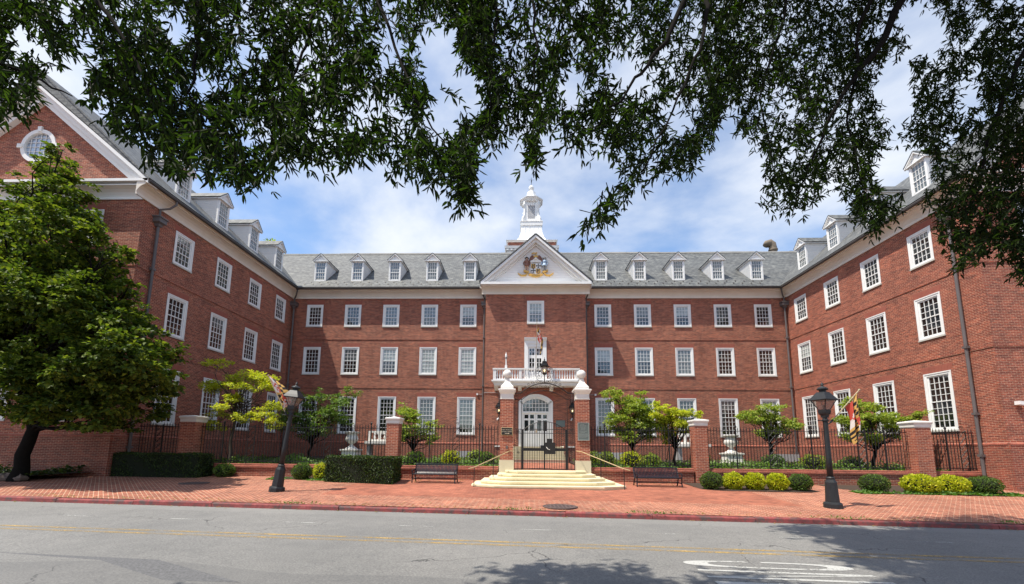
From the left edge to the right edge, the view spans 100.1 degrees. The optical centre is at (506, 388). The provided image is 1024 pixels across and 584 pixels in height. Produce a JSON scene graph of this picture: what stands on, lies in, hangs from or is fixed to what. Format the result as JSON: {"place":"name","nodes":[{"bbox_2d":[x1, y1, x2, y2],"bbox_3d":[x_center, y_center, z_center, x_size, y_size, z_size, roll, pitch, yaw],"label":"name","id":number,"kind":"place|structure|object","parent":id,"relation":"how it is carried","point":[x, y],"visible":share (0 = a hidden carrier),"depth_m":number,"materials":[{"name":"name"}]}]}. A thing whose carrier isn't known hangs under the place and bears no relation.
{"place":"outdoors","nodes":[
{"label":"outdoors","id":0,"kind":"place"},
{"bbox_2d":[0,470,84,475],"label":"tree bed soil","id":1,"kind":"object","parent":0,"point":[57,472],"depth_m":17.11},
{"bbox_2d":[0,463,88,475],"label":"ground cover","id":2,"kind":"object","parent":1,"relation":"on","point":[68,468],"visible":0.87,"depth_m":16.54,"materials":[{"name":"green plant"}]},
{"bbox_2d":[0,140,190,481],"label":"shade tree","id":3,"kind":"object","parent":1,"relation":"on","point":[57,350],"visible":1,"depth_m":14.47,"materials":[{"name":"green plant"}]},
{"bbox_2d":[0,0,506,222],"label":"willow oak","id":4,"kind":"object","parent":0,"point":[189,134],"visible":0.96,"depth_m":3.24,"materials":[{"name":"green plant"}]},
{"bbox_2d":[0,501,1023,583],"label":"road","id":5,"kind":"structure","parent":0,"point":[244,558],"depth_m":7.26,"materials":[{"name":"asphalt"}]},
{"bbox_2d":[0,552,237,581],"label":"road patch","id":6,"kind":"object","parent":5,"relation":"on","point":[160,569],"visible":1,"depth_m":5.73,"materials":[{"name":"asphalt"}]},
{"bbox_2d":[3,528,1017,562],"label":"yellow line","id":7,"kind":"object","parent":5,"relation":"on","point":[573,547],"visible":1,"depth_m":7.40,"materials":[{"name":"brown"}]},
{"bbox_2d":[0,495,1023,529],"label":"kerb","id":8,"kind":"structure","parent":5,"relation":"on","point":[795,520],"depth_m":10.90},
{"bbox_2d":[0,525,1023,558],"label":"yellow line","id":9,"kind":"object","parent":5,"relation":"on","point":[535,542],"visible":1,"depth_m":7.76,"materials":[{"name":"brown"}]},
{"bbox_2d":[683,561,894,583],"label":"road marking","id":10,"kind":"object","parent":5,"relation":"on","point":[829,567],"visible":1,"depth_m":6.03,"materials":[{"name":"grey"}]},
{"bbox_2d":[0,476,1023,523],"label":"pavement","id":11,"kind":"structure","parent":0,"point":[667,498],"depth_m":13.22,"materials":[{"name":"brick"}]},
{"bbox_2d":[109,451,215,477],"bbox_3d":[-14.999,3.184,18.016,4.954,1.146,1.097,0,-8,2],"label":"hedge","id":12,"kind":"object","parent":11,"relation":"on","point":[164,464],"visible":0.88,"depth_m":17.62,"materials":[{"name":"green plant"}]},
{"bbox_2d":[177,415,209,452],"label":"brick pier","id":13,"kind":"structure","parent":11,"relation":"on","point":[190,435],"depth_m":18.57,"materials":[{"name":"red brick"}]},
{"bbox_2d":[212,463,320,476],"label":"garden wall","id":14,"kind":"structure","parent":11,"relation":"on","point":[251,469],"depth_m":18.39,"materials":[{"name":"brick"}]},
{"bbox_2d":[200,416,385,463],"bbox_3d":[-9.314,2.248,18.929,8.230,2.090,0.604,0,-8,2],"label":"iron fence","id":15,"kind":"object","parent":14,"relation":"on","point":[253,444],"visible":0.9,"depth_m":18.65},
{"bbox_2d":[268,382,304,491],"bbox_3d":[-7.208,1.550,14.062,0.600,3.650,0.500,6,-8,3],"label":"street lamp","id":16,"kind":"object","parent":11,"relation":"on","point":[279,474],"visible":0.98,"depth_m":13.98,"materials":[{"name":"grey metal"}]},
{"bbox_2d":[323,454,402,483],"bbox_3d":[-5.738,3.210,17.121,3.297,1.184,1.558,-1,-8,9],"label":"hedge","id":17,"kind":"object","parent":11,"relation":"on","point":[371,469],"visible":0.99,"depth_m":16.46,"materials":[{"name":"green plant"}]},
{"bbox_2d":[385,417,403,455],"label":"brick pier","id":18,"kind":"structure","parent":11,"relation":"on","point":[393,435],"depth_m":18.32,"materials":[{"name":"red brick"}]},
{"bbox_2d":[411,463,457,483],"bbox_3d":[-2.809,3.314,16.830,1.728,0.735,0.596,0,-8,5],"label":"bench","id":19,"kind":"object","parent":11,"relation":"on","point":[435,471],"visible":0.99,"depth_m":17.00,"materials":[{"name":"black metal"}]},
{"bbox_2d":[400,465,498,479],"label":"garden wall","id":20,"kind":"structure","parent":11,"relation":"on","point":[466,473],"depth_m":18.11,"materials":[{"name":"brick"}]},
{"bbox_2d":[402,417,497,465],"bbox_3d":[-2.437,2.284,18.708,4.210,2.090,0.604,0,-8,2],"label":"iron fence","id":21,"kind":"object","parent":20,"relation":"on","point":[430,451],"visible":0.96,"depth_m":18.41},
{"bbox_2d":[498,370,515,472],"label":"gate pier","id":22,"kind":"structure","parent":11,"relation":"on","point":[507,390],"depth_m":18.24,"materials":[{"name":"brick"}]},
{"bbox_2d":[0,72,1023,491],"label":"brick building","id":23,"kind":"structure","parent":11,"relation":"on","point":[900,322],"depth_m":28.93,"materials":[{"name":"red brick"}]},
{"bbox_2d":[16,126,58,164],"bbox_3d":[-21.505,-11.153,19.716,1.900,1.900,0.190,0,-8,2],"label":"round window","id":24,"kind":"structure","parent":23,"relation":"in","point":[31,143],"depth_m":19.75,"materials":[{"name":"white paint"}]},
{"bbox_2d":[163,286,189,340],"bbox_3d":[-16.175,-3.642,20.940,0.155,2.361,1.477,0,-8,2],"label":"window","id":25,"kind":"structure","parent":23,"relation":"in","point":[177,302],"depth_m":20.99,"materials":[{"name":"white paint"}]},
{"bbox_2d":[172,223,196,273],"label":"window","id":26,"kind":"structure","parent":23,"relation":"in","point":[184,245],"depth_m":21.44,"materials":[{"name":"white paint"}]},
{"bbox_2d":[200,371,221,428],"bbox_3d":[-16.123,0.640,23.260,0.155,2.988,1.514,0,-8,2],"label":"window","id":27,"kind":"structure","parent":23,"relation":"in","point":[207,400],"depth_m":23.22,"materials":[{"name":"white paint"}]},
{"bbox_2d":[207,306,228,353],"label":"window","id":28,"kind":"structure","parent":23,"relation":"in","point":[218,321],"depth_m":23.86,"materials":[{"name":"white paint"}]},
{"bbox_2d":[214,251,232,293],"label":"window","id":29,"kind":"structure","parent":23,"relation":"in","point":[224,264],"depth_m":24.33,"materials":[{"name":"white paint"}]},
{"bbox_2d":[242,322,258,363],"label":"window","id":30,"kind":"structure","parent":23,"relation":"in","point":[251,332],"depth_m":26.72,"materials":[{"name":"white paint"}]},
{"bbox_2d":[247,272,262,309],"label":"window","id":31,"kind":"structure","parent":23,"relation":"in","point":[255,287],"depth_m":27.19,"materials":[{"name":"white paint"}]},
{"bbox_2d":[269,335,282,371],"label":"window","id":32,"kind":"structure","parent":23,"relation":"in","point":[276,350],"depth_m":29.63,"materials":[{"name":"white paint"}]},
{"bbox_2d":[301,343,322,374],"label":"window","id":33,"kind":"structure","parent":23,"relation":"in","point":[312,351],"depth_m":31.10,"materials":[{"name":"white paint"}]},
{"bbox_2d":[306,301,324,326],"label":"window","id":34,"kind":"structure","parent":23,"relation":"in","point":[314,318],"depth_m":31.58,"materials":[{"name":"white paint"}]},
{"bbox_2d":[336,392,357,433],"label":"window","id":35,"kind":"structure","parent":23,"relation":"in","point":[351,411],"depth_m":30.46,"materials":[{"name":"white paint"}]},
{"bbox_2d":[340,343,360,374],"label":"window","id":36,"kind":"structure","parent":23,"relation":"in","point":[350,351],"depth_m":31.00,"materials":[{"name":"white paint"}]},
{"bbox_2d":[344,301,362,326],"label":"window","id":37,"kind":"structure","parent":23,"relation":"in","point":[352,308],"depth_m":31.49,"materials":[{"name":"white paint"}]},
{"bbox_2d":[376,392,397,433],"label":"window","id":38,"kind":"structure","parent":23,"relation":"in","point":[386,400],"depth_m":30.43,"materials":[{"name":"white paint"}]},
{"bbox_2d":[379,343,399,374],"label":"window","id":39,"kind":"structure","parent":23,"relation":"in","point":[389,351],"depth_m":30.93,"materials":[{"name":"white paint"}]},
{"bbox_2d":[382,301,400,326],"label":"window","id":40,"kind":"structure","parent":23,"relation":"in","point":[391,309],"depth_m":31.40,"materials":[{"name":"white paint"}]},
{"bbox_2d":[416,392,436,434],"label":"window","id":41,"kind":"structure","parent":23,"relation":"in","point":[426,402],"depth_m":30.34,"materials":[{"name":"white paint"}]},
{"bbox_2d":[418,343,438,374],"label":"window","id":42,"kind":"structure","parent":23,"relation":"in","point":[428,351],"depth_m":30.84,"materials":[{"name":"white paint"}]},
{"bbox_2d":[421,301,439,326],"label":"window","id":43,"kind":"structure","parent":23,"relation":"in","point":[429,315],"depth_m":31.31,"materials":[{"name":"white paint"}]},
{"bbox_2d":[456,393,475,434],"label":"window","id":44,"kind":"structure","parent":23,"relation":"in","point":[465,401],"depth_m":30.19,"materials":[{"name":"white paint"}]},
{"bbox_2d":[458,343,477,375],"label":"window","id":45,"kind":"structure","parent":23,"relation":"in","point":[467,351],"depth_m":30.74,"materials":[{"name":"white paint"}]},
{"bbox_2d":[459,301,477,326],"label":"window","id":46,"kind":"structure","parent":23,"relation":"in","point":[468,309],"depth_m":31.21,"materials":[{"name":"white paint"}]},
{"bbox_2d":[523,413,535,446],"bbox_3d":[1.529,2.793,29.076,0.867,2.300,0.114,0,-8,2],"label":"door","id":47,"kind":"structure","parent":23,"relation":"in","point":[528,418],"depth_m":29.13,"materials":[{"name":"white paint"}]},
{"bbox_2d":[526,297,544,323],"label":"window","id":48,"kind":"structure","parent":23,"relation":"in","point":[535,305],"depth_m":30.16,"materials":[{"name":"white paint"}]},
{"bbox_2d":[593,300,611,326],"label":"window","id":49,"kind":"structure","parent":23,"relation":"in","point":[602,308],"depth_m":30.90,"materials":[{"name":"white paint"}]},
{"bbox_2d":[593,343,613,375],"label":"window","id":50,"kind":"structure","parent":23,"relation":"in","point":[603,351],"depth_m":30.42,"materials":[{"name":"white paint"}]},
{"bbox_2d":[594,393,614,435],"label":"window","id":51,"kind":"structure","parent":23,"relation":"in","point":[602,407],"depth_m":29.91,"materials":[{"name":"white paint"}]},
{"bbox_2d":[632,300,651,327],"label":"window","id":52,"kind":"structure","parent":23,"relation":"in","point":[642,308],"depth_m":30.81,"materials":[{"name":"white paint"}]},
{"bbox_2d":[633,343,653,375],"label":"window","id":53,"kind":"structure","parent":23,"relation":"in","point":[643,351],"depth_m":30.34,"materials":[{"name":"white paint"}]},
{"bbox_2d":[672,300,691,327],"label":"window","id":54,"kind":"structure","parent":23,"relation":"in","point":[682,308],"depth_m":30.72,"materials":[{"name":"white paint"}]},
{"bbox_2d":[674,344,694,375],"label":"window","id":55,"kind":"structure","parent":23,"relation":"in","point":[684,355],"depth_m":30.25,"materials":[{"name":"white paint"}]},
{"bbox_2d":[675,394,696,436],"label":"window","id":56,"kind":"structure","parent":23,"relation":"in","point":[684,401],"depth_m":29.81,"materials":[{"name":"white paint"}]},
{"bbox_2d":[712,300,731,327],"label":"window","id":57,"kind":"structure","parent":23,"relation":"in","point":[722,308],"depth_m":30.63,"materials":[{"name":"white paint"}]},
{"bbox_2d":[714,344,735,376],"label":"window","id":58,"kind":"structure","parent":23,"relation":"in","point":[725,359],"depth_m":30.15,"materials":[{"name":"white paint"}]},
{"bbox_2d":[717,394,739,437],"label":"window","id":59,"kind":"structure","parent":23,"relation":"in","point":[728,403],"depth_m":29.63,"materials":[{"name":"white paint"}]},
{"bbox_2d":[752,300,772,327],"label":"window","id":60,"kind":"structure","parent":23,"relation":"in","point":[762,308],"depth_m":30.53,"materials":[{"name":"white paint"}]},
{"bbox_2d":[755,344,776,376],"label":"window","id":61,"kind":"structure","parent":23,"relation":"in","point":[766,359],"depth_m":30.06,"materials":[{"name":"white paint"}]},
{"bbox_2d":[793,289,807,323],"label":"window","id":62,"kind":"structure","parent":23,"relation":"in","point":[800,305],"depth_m":28.93,"materials":[{"name":"white paint"}]},
{"bbox_2d":[797,335,812,373],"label":"window","id":63,"kind":"structure","parent":23,"relation":"in","point":[804,346],"depth_m":28.45,"materials":[{"name":"white paint"}]},
{"bbox_2d":[801,390,818,437],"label":"window","id":64,"kind":"structure","parent":23,"relation":"in","point":[809,410],"depth_m":27.97,"materials":[{"name":"white paint"}]},
{"bbox_2d":[822,270,840,309],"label":"window","id":65,"kind":"structure","parent":23,"relation":"in","point":[830,283],"depth_m":26.02,"materials":[{"name":"white paint"}]},
{"bbox_2d":[827,322,846,365],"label":"window","id":66,"kind":"structure","parent":23,"relation":"in","point":[837,349],"depth_m":25.58,"materials":[{"name":"white paint"}]},
{"bbox_2d":[832,383,850,435],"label":"window","id":67,"kind":"structure","parent":23,"relation":"in","point":[840,392],"depth_m":25.23,"materials":[{"name":"white paint"}]},
{"bbox_2d":[858,247,881,292],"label":"window","id":68,"kind":"structure","parent":23,"relation":"in","point":[869,263],"depth_m":23.16,"materials":[{"name":"white paint"}]},
{"bbox_2d":[864,305,889,355],"bbox_3d":[19.615,-3.047,22.662,0.155,2.361,1.477,0,-8,2],"label":"window","id":69,"kind":"structure","parent":23,"relation":"in","point":[876,325],"depth_m":22.71,"materials":[{"name":"white paint"}]},
{"bbox_2d":[871,374,896,433],"bbox_3d":[19.577,0.827,22.113,0.155,2.988,1.514,0,-8,2],"label":"window","id":70,"kind":"structure","parent":23,"relation":"in","point":[883,387],"depth_m":22.17,"materials":[{"name":"white paint"}]},
{"bbox_2d":[904,219,934,270],"bbox_3d":[19.557,-6.779,20.263,0.155,2.011,1.422,0,-8,2],"label":"window","id":71,"kind":"structure","parent":23,"relation":"in","point":[919,239],"depth_m":20.29,"materials":[{"name":"white paint"}]},
{"bbox_2d":[912,284,945,341],"bbox_3d":[19.525,-3.455,19.792,0.155,2.361,1.477,0,-8,2],"label":"window","id":72,"kind":"structure","parent":23,"relation":"in","point":[927,303],"depth_m":19.82,"materials":[{"name":"white paint"}]},
{"bbox_2d":[921,362,959,431],"bbox_3d":[19.487,0.420,19.243,0.155,2.988,1.514,0,-8,2],"label":"window","id":73,"kind":"structure","parent":23,"relation":"in","point":[938,384],"depth_m":19.25,"materials":[{"name":"white paint"}]},
{"bbox_2d":[471,470,625,490],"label":"entrance steps","id":74,"kind":"structure","parent":11,"relation":"on","point":[553,479],"depth_m":16.07,"materials":[{"name":"yellow stone"}]},
{"bbox_2d":[572,370,591,472],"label":"gate pier","id":75,"kind":"structure","parent":11,"relation":"on","point":[581,390],"depth_m":18.16,"materials":[{"name":"brick"}]},
{"bbox_2d":[591,467,693,482],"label":"garden wall","id":76,"kind":"structure","parent":11,"relation":"on","point":[615,474],"depth_m":17.86,"materials":[{"name":"brick"}]},
{"bbox_2d":[591,418,691,466],"bbox_3d":[5.689,2.327,18.447,4.230,2.090,0.604,0,-8,2],"label":"iron fence","id":77,"kind":"object","parent":76,"relation":"on","point":[653,465],"visible":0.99,"depth_m":18.16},
{"bbox_2d":[633,467,682,486],"bbox_3d":[5.795,3.389,16.499,1.728,0.735,0.595,0,-8,2],"label":"bench","id":78,"kind":"object","parent":11,"relation":"on","point":[635,474],"visible":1,"depth_m":16.67,"materials":[{"name":"black metal"}]},
{"bbox_2d":[687,419,708,482],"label":"brick pier","id":79,"kind":"structure","parent":11,"relation":"on","point":[699,448],"depth_m":17.88,"materials":[{"name":"red brick"}]},
{"bbox_2d":[684,483,819,491],"bbox_3d":[9.316,3.785,16.541,4.200,0.115,2.380,0,-8,2],"label":"planting bed","id":80,"kind":"object","parent":11,"relation":"on","point":[723,488],"visible":0.47,"depth_m":15.73,"materials":[{"name":"soil"}]},
{"bbox_2d":[788,473,813,490],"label":"shrub","id":81,"kind":"object","parent":80,"relation":"on","point":[799,481],"visible":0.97,"depth_m":15.59,"materials":[{"name":"green plant"}]},
{"bbox_2d":[709,468,914,485],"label":"garden wall","id":82,"kind":"structure","parent":11,"relation":"on","point":[845,477],"depth_m":17.62,"materials":[{"name":"brick"}]},
{"bbox_2d":[707,419,909,470],"bbox_3d":[12.580,2.363,18.225,8.240,2.090,0.604,0,-8,2],"label":"iron fence","id":83,"kind":"object","parent":82,"relation":"on","point":[811,448],"visible":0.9,"depth_m":17.93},
{"bbox_2d":[809,382,842,508],"bbox_3d":[9.274,1.605,12.399,0.600,3.650,0.500,4,-9,-18],"label":"street lamp","id":84,"kind":"object","parent":11,"relation":"on","point":[832,500],"visible":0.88,"depth_m":12.32,"materials":[{"name":"grey metal"}]},
{"bbox_2d":[828,389,859,444],"bbox_3d":[9.758,0.801,12.398,0.977,1.606,0.161,-1,-8,11],"label":"flag","id":85,"kind":"object","parent":84,"relation":"attached to","point":[852,408],"visible":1,"depth_m":12.35,"materials":[{"name":"multicoloured fabric"}]},
{"bbox_2d":[822,485,993,495],"bbox_3d":[15.411,3.834,16.267,5.400,0.132,2.530,0,-8,2],"label":"planting bed","id":86,"kind":"object","parent":11,"relation":"on","point":[856,487],"visible":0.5,"depth_m":16.63,"materials":[{"name":"soil"}]},
{"bbox_2d":[857,473,891,491],"bbox_3d":[13.346,3.455,15.561,1.023,0.795,0.943,0,-8,2],"label":"shrub","id":87,"kind":"object","parent":86,"relation":"on","point":[874,482],"visible":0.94,"depth_m":15.33,"materials":[{"name":"green plant"}]},
{"bbox_2d":[898,473,945,492],"bbox_3d":[15.000,3.466,15.565,1.292,0.817,1.190,0,-8,2],"label":"shrub","id":88,"kind":"object","parent":86,"relation":"on","point":[919,482],"visible":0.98,"depth_m":15.29,"materials":[{"name":"yellow plant"}]},
{"bbox_2d":[848,489,1023,496],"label":"grass tufts","id":89,"kind":"object","parent":86,"relation":"on","point":[970,493],"visible":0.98,"depth_m":15.10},
{"bbox_2d":[934,473,972,491],"bbox_3d":[16.181,3.478,15.562,1.166,0.820,1.116,0,-8,2],"label":"shrub","id":90,"kind":"object","parent":86,"relation":"on","point":[954,483],"visible":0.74,"depth_m":15.28,"materials":[{"name":"yellow plant"}]},
{"bbox_2d":[966,475,1005,493],"bbox_3d":[17.192,3.504,15.480,1.118,0.779,1.035,0,-8,2],"label":"shrub","id":91,"kind":"object","parent":86,"relation":"on","point":[983,483],"visible":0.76,"depth_m":15.21,"materials":[{"name":"green plant"}]},
{"bbox_2d":[897,420,936,476],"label":"brick pier","id":92,"kind":"structure","parent":11,"relation":"on","point":[920,458],"depth_m":17.57,"materials":[{"name":"red brick"}]},
{"bbox_2d":[936,471,981,477],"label":"garden wall","id":93,"kind":"structure","parent":11,"relation":"on","point":[967,474],"depth_m":17.46,"materials":[{"name":"brick"}]},
{"bbox_2d":[931,421,977,470],"bbox_3d":[18.417,2.394,18.038,1.920,2.090,0.604,0,-8,2],"label":"iron fence","id":94,"kind":"object","parent":93,"relation":"on","point":[948,456],"visible":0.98,"depth_m":17.75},
{"bbox_2d":[1,0,1023,253],"label":"sky","id":95,"kind":"structure","parent":0,"point":[719,210],"materials":[{"name":"blue"}]},
{"bbox_2d":[514,462,575,470],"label":"garden path","id":96,"kind":"structure","parent":0,"point":[531,466],"depth_m":20.75,"materials":[{"name":"brick"}]},
{"bbox_2d":[514,357,574,469],"bbox_3d":[1.625,1.012,18.500,2.563,4.880,0.364,0,-8,2],"label":"iron archway","id":97,"kind":"object","parent":96,"relation":"on","point":[544,363],"visible":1,"depth_m":18.62,"materials":[{"name":"black metal"}]},
{"bbox_2d":[515,421,573,469],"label":"iron gate","id":98,"kind":"structure","parent":97,"relation":"attached to","point":[549,447],"depth_m":18.23,"materials":[{"name":"black metal"}]},
{"bbox_2d":[214,456,904,470],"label":"garden soil","id":99,"kind":"structure","parent":0,"point":[320,457],"depth_m":24.24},
{"bbox_2d":[196,358,285,462],"bbox_3d":[-12.312,0.979,19.670,4.933,5.259,3.057,0,-8,2],"label":"ornamental tree","id":100,"kind":"object","parent":99,"relation":"on","point":[237,398],"visible":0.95,"depth_m":19.70,"materials":[{"name":"green plant"}]},
{"bbox_2d":[266,384,362,456],"bbox_3d":[-11.412,1.952,24.921,5.565,4.612,3.338,0,-8,2],"label":"ornamental tree","id":101,"kind":"object","parent":99,"relation":"on","point":[326,411],"visible":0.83,"depth_m":24.71,"materials":[{"name":"green plant"}]},
{"bbox_2d":[214,453,499,465],"bbox_3d":[-6.813,3.544,21.558,13.106,0.571,5.997,0,-8,2],"label":"ground cover","id":102,"kind":"object","parent":99,"relation":"on","point":[319,459],"visible":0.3,"depth_m":20.37,"materials":[{"name":"green plant"}]},
{"bbox_2d":[395,402,443,463],"bbox_3d":[-4.452,2.205,20.857,3.054,3.253,2.194,0,-8,2],"label":"ornamental tree","id":103,"kind":"object","parent":99,"relation":"on","point":[406,413],"visible":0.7,"depth_m":20.69,"materials":[{"name":"green plant"}]},
{"bbox_2d":[495,446,573,462],"bbox_3d":[1.871,4.050,26.665,5.300,1.001,4.090,0,-8,2],"label":"garden stair","id":104,"kind":"object","parent":99,"relation":"on","point":[531,457],"visible":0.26,"depth_m":25.37,"materials":[{"name":"stone"}]},
{"bbox_2d":[600,386,667,452],"bbox_3d":[6.222,1.960,21.127,3.488,3.998,2.640,0,-8,2],"label":"ornamental tree","id":105,"kind":"object","parent":99,"relation":"on","point":[639,409],"visible":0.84,"depth_m":20.79,"materials":[{"name":"green plant"}]},
{"bbox_2d":[648,400,703,466],"bbox_3d":[7.937,2.213,20.293,2.768,3.327,2.306,0,-8,2],"label":"ornamental tree","id":106,"kind":"object","parent":99,"relation":"on","point":[675,413],"visible":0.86,"depth_m":20.10,"materials":[{"name":"green plant"}]},
{"bbox_2d":[573,458,955,470],"bbox_3d":[11.456,3.656,20.981,15.777,0.546,5.998,0,-8,2],"label":"ground cover","id":107,"kind":"object","parent":99,"relation":"on","point":[767,462],"visible":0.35,"depth_m":19.41,"materials":[{"name":"green plant"}]},
{"bbox_2d":[734,402,805,454],"bbox_3d":[13.280,2.372,21.240,3.927,3.326,2.468,0,-8,2],"label":"ornamental tree","id":108,"kind":"object","parent":99,"relation":"on","point":[751,416],"visible":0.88,"depth_m":21.12,"materials":[{"name":"green plant"}]},
{"bbox_2d":[831,396,933,468],"bbox_3d":[17.182,2.163,19.760,5.896,3.473,2.352,1,-8,-6],"label":"ornamental tree","id":109,"kind":"object","parent":99,"relation":"on","point":[871,420],"visible":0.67,"depth_m":19.51,"materials":[{"name":"green plant"}]},
{"bbox_2d":[695,0,1023,286],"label":"willow oak","id":110,"kind":"object","parent":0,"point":[996,93],"visible":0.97,"depth_m":5.16,"materials":[{"name":"green plant"}]},
{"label":"far pavement","id":111,"kind":"structure","parent":0,"visible":0},
{"bbox_2d":[430,0,744,251],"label":"willow oak","id":112,"kind":"object","parent":111,"relation":"on","point":[598,23],"visible":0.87,"depth_m":3.71,"materials":[{"name":"green plant"}]},
{"bbox_3d":[-15.206,3.518,18.678,2.040,0.618,0.390,0,-8,2],"label":"garden wall","id":113,"kind":"object","parent":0,"visible":0},
{"bbox_2d":[138,421,179,452],"bbox_3d":[-15.194,2.179,18.862,2.040,2.085,0.050,0,-8,2],"label":"iron fence","id":114,"kind":"object","parent":113,"relation":"on","point":[157,429],"visible":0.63,"depth_m":18.87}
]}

